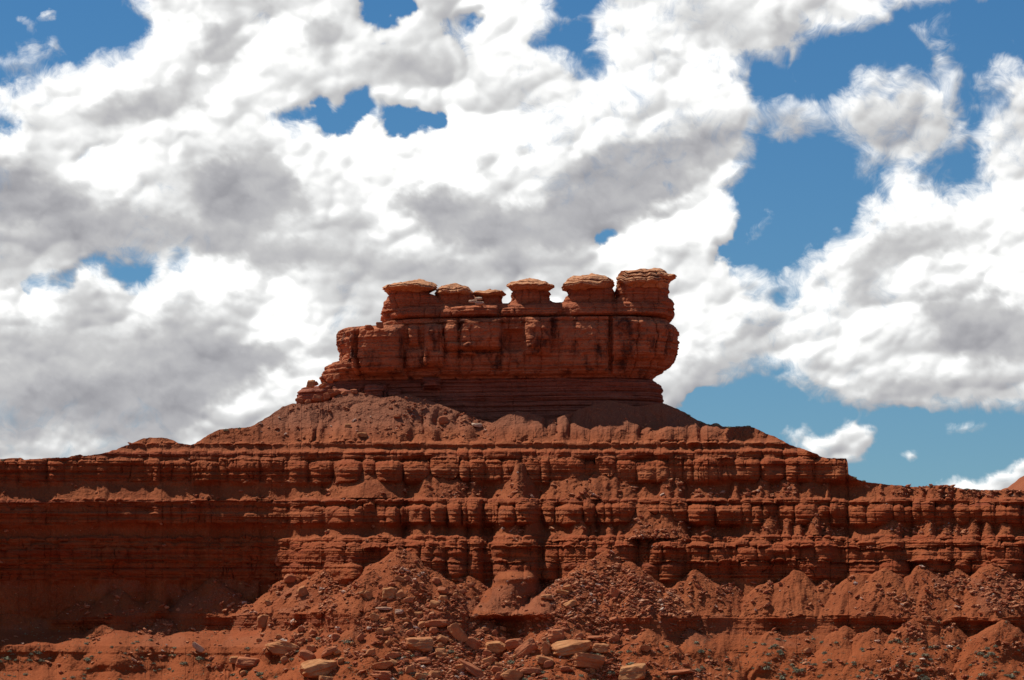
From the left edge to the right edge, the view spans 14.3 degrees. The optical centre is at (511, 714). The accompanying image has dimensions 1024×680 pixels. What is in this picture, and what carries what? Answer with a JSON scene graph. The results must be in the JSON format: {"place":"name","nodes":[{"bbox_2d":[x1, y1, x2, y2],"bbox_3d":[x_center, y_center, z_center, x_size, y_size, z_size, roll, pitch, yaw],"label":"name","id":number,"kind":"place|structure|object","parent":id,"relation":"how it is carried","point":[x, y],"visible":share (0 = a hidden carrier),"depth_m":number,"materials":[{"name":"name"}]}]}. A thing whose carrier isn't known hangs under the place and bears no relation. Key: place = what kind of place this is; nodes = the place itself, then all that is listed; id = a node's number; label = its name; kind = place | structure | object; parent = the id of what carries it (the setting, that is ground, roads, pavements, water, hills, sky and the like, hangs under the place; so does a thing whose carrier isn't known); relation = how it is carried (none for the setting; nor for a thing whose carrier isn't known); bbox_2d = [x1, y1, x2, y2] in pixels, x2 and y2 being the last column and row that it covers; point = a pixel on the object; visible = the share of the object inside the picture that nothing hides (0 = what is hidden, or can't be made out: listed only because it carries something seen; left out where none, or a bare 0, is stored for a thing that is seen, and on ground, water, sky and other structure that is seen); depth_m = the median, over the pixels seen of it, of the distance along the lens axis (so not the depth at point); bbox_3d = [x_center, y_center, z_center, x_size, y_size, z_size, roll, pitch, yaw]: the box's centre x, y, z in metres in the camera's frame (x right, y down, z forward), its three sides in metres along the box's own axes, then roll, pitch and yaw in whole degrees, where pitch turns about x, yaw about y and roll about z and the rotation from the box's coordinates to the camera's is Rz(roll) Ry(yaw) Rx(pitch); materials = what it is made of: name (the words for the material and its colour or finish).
{"place":"outdoors","nodes":[
{"label":"outdoors","id":0,"kind":"place"},
{"bbox_2d":[0,0,1023,489],"bbox_3d":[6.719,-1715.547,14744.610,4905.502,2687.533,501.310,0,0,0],"label":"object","id":1,"kind":"structure","parent":0,"point":[298,244],"depth_m":14845.13,"materials":[{"name":"white"}]},
{"bbox_2d":[0,392,1023,679],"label":"hillside","id":2,"kind":"structure","parent":0,"point":[50,554],"depth_m":1146.19,"materials":[{"name":"red stone"}]},
{"bbox_2d":[192,642,204,652],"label":"boulder","id":3,"kind":"object","parent":2,"relation":"on","point":[198,647],"visible":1,"depth_m":1125.37,"materials":[{"name":"stone"}]},
{"bbox_2d":[229,656,237,663],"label":"boulder","id":4,"kind":"object","parent":2,"relation":"on","point":[232,659],"visible":0.66,"depth_m":1119.97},
{"bbox_2d":[235,656,259,668],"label":"boulder","id":5,"kind":"object","parent":2,"relation":"on","point":[245,662],"visible":1,"depth_m":1107.73,"materials":[{"name":"stone"}]},
{"bbox_2d":[257,614,268,628],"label":"boulder","id":6,"kind":"object","parent":2,"relation":"on","point":[261,620],"visible":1,"depth_m":1129.38,"materials":[{"name":"stone"}]},
{"bbox_2d":[265,600,271,605],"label":"boulder","id":7,"kind":"object","parent":2,"relation":"on","point":[268,603],"visible":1,"depth_m":1137.72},
{"bbox_2d":[265,640,298,655],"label":"boulder","id":8,"kind":"object","parent":2,"relation":"on","point":[278,647],"visible":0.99,"depth_m":1105.82,"materials":[{"name":"stone"}]},
{"bbox_2d":[280,656,288,663],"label":"boulder","id":9,"kind":"object","parent":2,"relation":"on","point":[284,659],"visible":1,"depth_m":1101.87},
{"bbox_2d":[284,574,295,582],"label":"boulder","id":10,"kind":"object","parent":2,"relation":"on","point":[289,578],"visible":1,"depth_m":1144.75,"materials":[{"name":"stone"}]},
{"bbox_2d":[295,398,303,403],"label":"boulder","id":11,"kind":"object","parent":2,"relation":"on","point":[299,400],"visible":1,"depth_m":1197.99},
{"bbox_2d":[297,626,303,631],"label":"boulder","id":12,"kind":"object","parent":2,"relation":"on","point":[300,629],"visible":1,"depth_m":1112.96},
{"bbox_2d":[297,586,307,596],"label":"boulder","id":13,"kind":"object","parent":2,"relation":"on","point":[302,590],"visible":1,"depth_m":1127.94,"materials":[{"name":"stone"}]},
{"bbox_2d":[298,649,315,660],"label":"boulder","id":14,"kind":"object","parent":2,"relation":"on","point":[305,655],"visible":0.96,"depth_m":1090.13,"materials":[{"name":"stone"}]},
{"bbox_2d":[306,644,315,651],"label":"boulder","id":15,"kind":"object","parent":2,"relation":"on","point":[311,648],"visible":0.92,"depth_m":1101.26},
{"bbox_2d":[309,628,316,634],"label":"boulder","id":16,"kind":"object","parent":2,"relation":"on","point":[312,631],"visible":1,"depth_m":1110.53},
{"bbox_2d":[312,394,322,401],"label":"boulder","id":17,"kind":"object","parent":2,"relation":"on","point":[316,398],"visible":1,"depth_m":1198.25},
{"bbox_2d":[300,659,337,678],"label":"boulder","id":18,"kind":"object","parent":2,"relation":"on","point":[315,668],"visible":1,"depth_m":1079.83,"materials":[{"name":"stone"}]},
{"bbox_2d":[318,676,332,679],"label":"boulder","id":19,"kind":"object","parent":2,"relation":"on","point":[325,678],"visible":1,"depth_m":1076.45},
{"bbox_2d":[324,392,330,399],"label":"boulder","id":20,"kind":"object","parent":2,"relation":"on","point":[327,396],"visible":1,"depth_m":1198.23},
{"bbox_2d":[321,646,337,657],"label":"boulder","id":21,"kind":"object","parent":2,"relation":"on","point":[328,651],"visible":1,"depth_m":1087.54,"materials":[{"name":"stone"}]},
{"bbox_2d":[329,389,340,397],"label":"boulder","id":22,"kind":"object","parent":2,"relation":"on","point":[334,393],"visible":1,"depth_m":1198.17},
{"bbox_2d":[331,633,340,639],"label":"boulder","id":23,"kind":"object","parent":2,"relation":"on","point":[335,636],"visible":1,"depth_m":1095.76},
{"bbox_2d":[333,649,340,654],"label":"boulder","id":24,"kind":"object","parent":2,"relation":"on","point":[337,652],"visible":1,"depth_m":1087.37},
{"bbox_2d":[338,657,343,663],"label":"boulder","id":25,"kind":"object","parent":2,"relation":"on","point":[340,659],"visible":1,"depth_m":1082.73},
{"bbox_2d":[357,633,364,640],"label":"boulder","id":26,"kind":"object","parent":2,"relation":"on","point":[361,637],"visible":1,"depth_m":1093.35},
{"bbox_2d":[357,432,366,436],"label":"boulder","id":27,"kind":"object","parent":2,"relation":"on","point":[361,434],"visible":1,"depth_m":1178.49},
{"bbox_2d":[363,591,372,599],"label":"boulder","id":28,"kind":"object","parent":2,"relation":"on","point":[367,595],"visible":1,"depth_m":1109.16,"materials":[{"name":"stone"}]},
{"bbox_2d":[366,648,375,655],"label":"boulder","id":29,"kind":"object","parent":2,"relation":"on","point":[369,652],"visible":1,"depth_m":1082.43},
{"bbox_2d":[369,613,379,620],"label":"boulder","id":30,"kind":"object","parent":2,"relation":"on","point":[373,617],"visible":1,"depth_m":1099.16,"materials":[{"name":"stone"}]},
{"bbox_2d":[377,628,383,633],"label":"boulder","id":31,"kind":"object","parent":2,"relation":"on","point":[380,630],"visible":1,"depth_m":1093.40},
{"bbox_2d":[371,671,391,679],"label":"boulder","id":32,"kind":"object","parent":2,"relation":"on","point":[382,675],"visible":1,"depth_m":1072.07,"materials":[{"name":"stone"}]},
{"bbox_2d":[370,660,392,669],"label":"boulder","id":33,"kind":"object","parent":2,"relation":"on","point":[383,665],"visible":1,"depth_m":1076.12,"materials":[{"name":"stone"}]},
{"bbox_2d":[375,607,391,609],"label":"boulder","id":34,"kind":"object","parent":2,"relation":"on","point":[384,608],"visible":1,"depth_m":1104.48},
{"bbox_2d":[384,627,390,634],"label":"boulder","id":35,"kind":"object","parent":2,"relation":"on","point":[387,630],"visible":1,"depth_m":1093.62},
{"bbox_2d":[382,588,394,598],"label":"boulder","id":36,"kind":"object","parent":2,"relation":"on","point":[387,593],"visible":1,"depth_m":1108.91,"materials":[{"name":"stone"}]},
{"bbox_2d":[385,652,400,658],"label":"boulder","id":37,"kind":"object","parent":2,"relation":"on","point":[393,655],"visible":1,"depth_m":1082.90,"materials":[{"name":"stone"}]},
{"bbox_2d":[394,575,403,581],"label":"boulder","id":38,"kind":"object","parent":2,"relation":"on","point":[400,578],"visible":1,"depth_m":1114.92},
{"bbox_2d":[395,609,403,613],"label":"boulder","id":39,"kind":"object","parent":2,"relation":"on","point":[398,611],"visible":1,"depth_m":1103.24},
{"bbox_2d":[395,590,404,597],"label":"boulder","id":40,"kind":"object","parent":2,"relation":"on","point":[399,594],"visible":1,"depth_m":1108.92,"materials":[{"name":"stone"}]},
{"bbox_2d":[404,597,412,602],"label":"boulder","id":41,"kind":"object","parent":2,"relation":"on","point":[410,600],"visible":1,"depth_m":1107.69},
{"bbox_2d":[405,665,413,673],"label":"boulder","id":42,"kind":"object","parent":2,"relation":"on","point":[409,669],"visible":1,"depth_m":1074.78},
{"bbox_2d":[406,629,414,635],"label":"boulder","id":43,"kind":"object","parent":2,"relation":"on","point":[411,632],"visible":1,"depth_m":1096.56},
{"bbox_2d":[406,637,433,651],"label":"boulder","id":44,"kind":"object","parent":2,"relation":"on","point":[423,644],"visible":1,"depth_m":1087.24,"materials":[{"name":"stone"}]},
{"bbox_2d":[414,673,426,679],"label":"boulder","id":45,"kind":"object","parent":2,"relation":"on","point":[419,676],"visible":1,"depth_m":1072.82,"materials":[{"name":"stone"}]},
{"bbox_2d":[413,657,430,664],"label":"boulder","id":46,"kind":"object","parent":2,"relation":"on","point":[424,660],"visible":1,"depth_m":1081.77,"materials":[{"name":"stone"}]},
{"bbox_2d":[418,621,425,628],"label":"boulder","id":47,"kind":"object","parent":2,"relation":"on","point":[421,624],"visible":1,"depth_m":1100.69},
{"bbox_2d":[429,627,438,633],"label":"boulder","id":48,"kind":"object","parent":2,"relation":"on","point":[432,630],"visible":1,"depth_m":1095.12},
{"bbox_2d":[428,671,440,678],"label":"boulder","id":49,"kind":"object","parent":2,"relation":"on","point":[436,674],"visible":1,"depth_m":1075.10,"materials":[{"name":"stone"}]},
{"bbox_2d":[429,600,439,607],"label":"boulder","id":50,"kind":"object","parent":2,"relation":"on","point":[433,604],"visible":1,"depth_m":1107.70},
{"bbox_2d":[432,577,440,583],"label":"boulder","id":51,"kind":"object","parent":2,"relation":"on","point":[436,580],"visible":1,"depth_m":1117.82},
{"bbox_2d":[424,620,449,626],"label":"boulder","id":52,"kind":"object","parent":2,"relation":"on","point":[437,623],"visible":1,"depth_m":1097.12,"materials":[{"name":"stone"}]},
{"bbox_2d":[435,648,445,651],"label":"boulder","id":53,"kind":"object","parent":2,"relation":"on","point":[440,649],"visible":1,"depth_m":1086.68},
{"bbox_2d":[436,651,447,655],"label":"boulder","id":54,"kind":"object","parent":2,"relation":"on","point":[439,652],"visible":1,"depth_m":1085.94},
{"bbox_2d":[436,635,448,642],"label":"boulder","id":55,"kind":"object","parent":2,"relation":"on","point":[441,638],"visible":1,"depth_m":1092.24,"materials":[{"name":"stone"}]},
{"bbox_2d":[437,587,447,593],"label":"boulder","id":56,"kind":"object","parent":2,"relation":"on","point":[443,590],"visible":1,"depth_m":1113.44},
{"bbox_2d":[438,595,447,600],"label":"boulder","id":57,"kind":"object","parent":2,"relation":"on","point":[443,597],"visible":1,"depth_m":1109.65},
{"bbox_2d":[438,416,448,424],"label":"boulder","id":58,"kind":"object","parent":2,"relation":"on","point":[442,420],"visible":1,"depth_m":1187.72,"materials":[{"name":"stone"}]},
{"bbox_2d":[447,623,468,641],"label":"boulder","id":59,"kind":"object","parent":2,"relation":"on","point":[456,632],"visible":1,"depth_m":1094.05,"materials":[{"name":"stone"}]},
{"bbox_2d":[455,664,464,669],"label":"boulder","id":60,"kind":"object","parent":2,"relation":"on","point":[459,666],"visible":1,"depth_m":1079.88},
{"bbox_2d":[458,588,466,593],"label":"boulder","id":61,"kind":"object","parent":2,"relation":"on","point":[463,591],"visible":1,"depth_m":1117.79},
{"bbox_2d":[458,659,483,677],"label":"boulder","id":62,"kind":"object","parent":2,"relation":"on","point":[473,670],"visible":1,"depth_m":1079.90,"materials":[{"name":"stone"}]},
{"bbox_2d":[467,582,474,586],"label":"boulder","id":63,"kind":"object","parent":2,"relation":"on","point":[471,584],"visible":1,"depth_m":1121.84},
{"bbox_2d":[464,637,480,649],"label":"boulder","id":64,"kind":"object","parent":2,"relation":"on","point":[473,643],"visible":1,"depth_m":1094.74,"materials":[{"name":"stone"}]},
{"bbox_2d":[471,423,482,426],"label":"boulder","id":65,"kind":"object","parent":2,"relation":"on","point":[476,424],"visible":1,"depth_m":1185.79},
{"bbox_2d":[480,627,489,630],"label":"boulder","id":66,"kind":"object","parent":2,"relation":"on","point":[485,628],"visible":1,"depth_m":1106.18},
{"bbox_2d":[482,650,491,655],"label":"boulder","id":67,"kind":"object","parent":2,"relation":"on","point":[487,652],"visible":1,"depth_m":1091.90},
{"bbox_2d":[482,657,492,664],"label":"boulder","id":68,"kind":"object","parent":2,"relation":"on","point":[488,659],"visible":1,"depth_m":1087.57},
{"bbox_2d":[296,268,679,422],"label":"butte","id":69,"kind":"object","parent":2,"relation":"on","point":[531,347],"visible":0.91,"depth_m":1203.47,"materials":[{"name":"stone"}]},
{"bbox_2d":[306,380,314,387],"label":"boulder","id":70,"kind":"object","parent":69,"relation":"on","point":[310,383],"visible":1,"depth_m":1201.19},
{"bbox_2d":[319,383,326,388],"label":"boulder","id":71,"kind":"object","parent":69,"relation":"on","point":[322,385],"visible":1,"depth_m":1202.72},
{"bbox_2d":[326,378,332,382],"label":"boulder","id":72,"kind":"object","parent":69,"relation":"on","point":[329,380],"visible":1,"depth_m":1202.65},
{"bbox_2d":[333,373,339,380],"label":"boulder","id":73,"kind":"object","parent":69,"relation":"on","point":[336,376],"visible":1,"depth_m":1202.76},
{"bbox_2d":[364,325,373,329],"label":"boulder","id":74,"kind":"object","parent":69,"relation":"on","point":[368,327],"visible":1,"depth_m":1200.89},
{"bbox_2d":[376,322,383,327],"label":"boulder","id":75,"kind":"object","parent":69,"relation":"on","point":[379,324],"visible":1,"depth_m":1201.77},
{"bbox_2d":[475,301,483,305],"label":"boulder","id":76,"kind":"object","parent":69,"relation":"on","point":[479,303],"visible":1,"depth_m":1201.14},
{"bbox_2d":[485,641,505,652],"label":"boulder","id":77,"kind":"object","parent":2,"relation":"on","point":[495,646],"visible":1,"depth_m":1096.05,"materials":[{"name":"stone"}]},
{"bbox_2d":[491,666,501,672],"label":"boulder","id":78,"kind":"object","parent":2,"relation":"on","point":[495,669],"visible":1,"depth_m":1082.07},
{"bbox_2d":[493,661,502,666],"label":"boulder","id":79,"kind":"object","parent":2,"relation":"on","point":[498,664],"visible":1,"depth_m":1088.05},
{"bbox_2d":[494,672,502,679],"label":"boulder","id":80,"kind":"object","parent":2,"relation":"on","point":[497,676],"visible":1,"depth_m":1074.44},
{"bbox_2d":[496,637,506,643],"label":"boulder","id":81,"kind":"object","parent":2,"relation":"on","point":[503,639],"visible":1,"depth_m":1100.48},
{"bbox_2d":[500,669,522,679],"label":"boulder","id":82,"kind":"object","parent":2,"relation":"on","point":[509,674],"visible":1,"depth_m":1071.91,"materials":[{"name":"stone"}]},
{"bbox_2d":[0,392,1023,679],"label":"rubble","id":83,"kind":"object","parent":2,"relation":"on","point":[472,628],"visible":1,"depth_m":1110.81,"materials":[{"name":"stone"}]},
{"bbox_2d":[0,618,1023,679],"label":"ground cover","id":84,"kind":"object","parent":2,"relation":"on","point":[542,654],"visible":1,"depth_m":1097.78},
{"bbox_2d":[505,638,523,650],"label":"boulder","id":85,"kind":"object","parent":2,"relation":"on","point":[510,644],"visible":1,"depth_m":1091.14,"materials":[{"name":"stone"}]},
{"bbox_2d":[515,638,537,656],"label":"boulder","id":86,"kind":"object","parent":2,"relation":"on","point":[527,647],"visible":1,"depth_m":1086.28,"materials":[{"name":"stone"}]},
{"bbox_2d":[520,667,541,673],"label":"boulder","id":87,"kind":"object","parent":2,"relation":"on","point":[531,670],"visible":1,"depth_m":1073.82,"materials":[{"name":"stone"}]},
{"bbox_2d":[535,655,553,664],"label":"boulder","id":88,"kind":"object","parent":2,"relation":"on","point":[540,659],"visible":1,"depth_m":1078.27,"materials":[{"name":"stone"}]},
{"bbox_2d":[540,594,552,599],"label":"boulder","id":89,"kind":"object","parent":2,"relation":"on","point":[546,597],"visible":1,"depth_m":1108.19,"materials":[{"name":"stone"}]},
{"bbox_2d":[542,642,551,654],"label":"boulder","id":90,"kind":"object","parent":2,"relation":"on","point":[546,648],"visible":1,"depth_m":1084.77,"materials":[{"name":"stone"}]},
{"bbox_2d":[543,660,552,667],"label":"boulder","id":91,"kind":"object","parent":2,"relation":"on","point":[548,663],"visible":1,"depth_m":1077.30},
{"bbox_2d":[547,629,564,643],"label":"boulder","id":92,"kind":"object","parent":2,"relation":"on","point":[554,635],"visible":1,"depth_m":1088.72,"materials":[{"name":"stone"}]},
{"bbox_2d":[555,590,569,594],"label":"boulder","id":93,"kind":"object","parent":2,"relation":"on","point":[563,592],"visible":1,"depth_m":1109.90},
{"bbox_2d":[560,666,573,671],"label":"boulder","id":94,"kind":"object","parent":2,"relation":"on","point":[566,669],"visible":1,"depth_m":1074.05,"materials":[{"name":"stone"}]},
{"bbox_2d":[562,584,571,591],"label":"boulder","id":95,"kind":"object","parent":2,"relation":"on","point":[567,588],"visible":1,"depth_m":1111.26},
{"bbox_2d":[563,599,576,607],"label":"boulder","id":96,"kind":"object","parent":2,"relation":"on","point":[572,603],"visible":1,"depth_m":1104.47,"materials":[{"name":"stone"}]},
{"bbox_2d":[551,639,590,656],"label":"boulder","id":97,"kind":"object","parent":2,"relation":"on","point":[565,648],"visible":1,"depth_m":1083.59,"materials":[{"name":"stone"}]},
{"bbox_2d":[575,632,583,637],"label":"boulder","id":98,"kind":"object","parent":2,"relation":"on","point":[579,635],"visible":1,"depth_m":1091.71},
{"bbox_2d":[572,652,604,668],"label":"boulder","id":99,"kind":"object","parent":2,"relation":"on","point":[583,660],"visible":1,"depth_m":1078.13,"materials":[{"name":"stone"}]},
{"bbox_2d":[587,636,603,640],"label":"boulder","id":100,"kind":"object","parent":2,"relation":"on","point":[598,638],"visible":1,"depth_m":1091.99,"materials":[{"name":"stone"}]},
{"bbox_2d":[592,643,608,652],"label":"boulder","id":101,"kind":"object","parent":2,"relation":"on","point":[600,647],"visible":1,"depth_m":1085.43,"materials":[{"name":"stone"}]},
{"bbox_2d":[609,616,618,622],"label":"boulder","id":102,"kind":"object","parent":2,"relation":"on","point":[614,619],"visible":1,"depth_m":1101.19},
{"bbox_2d":[610,587,618,597],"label":"boulder","id":103,"kind":"object","parent":2,"relation":"on","point":[614,591],"visible":1,"depth_m":1109.94,"materials":[{"name":"stone"}]},
{"bbox_2d":[609,632,619,641],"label":"boulder","id":104,"kind":"object","parent":2,"relation":"on","point":[614,637],"visible":1,"depth_m":1094.32,"materials":[{"name":"stone"}]},
{"bbox_2d":[618,663,646,679],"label":"boulder","id":105,"kind":"object","parent":2,"relation":"on","point":[635,671],"visible":1,"depth_m":1076.24,"materials":[{"name":"stone"}]},
{"bbox_2d":[639,645,650,651],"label":"boulder","id":106,"kind":"object","parent":2,"relation":"on","point":[645,648],"visible":1,"depth_m":1087.96,"materials":[{"name":"stone"}]},
{"bbox_2d":[665,669,695,674],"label":"boulder","id":107,"kind":"object","parent":2,"relation":"on","point":[680,672],"visible":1,"depth_m":1079.84,"materials":[{"name":"stone"}]},
{"bbox_2d":[804,648,810,652],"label":"boulder","id":108,"kind":"object","parent":2,"relation":"on","point":[807,650],"visible":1,"depth_m":1097.70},
{"bbox_2d":[1002,476,1023,490],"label":"hill","id":109,"kind":"structure","parent":0,"point":[1018,484],"depth_m":2579.31,"materials":[{"name":"red stone"}]}
]}

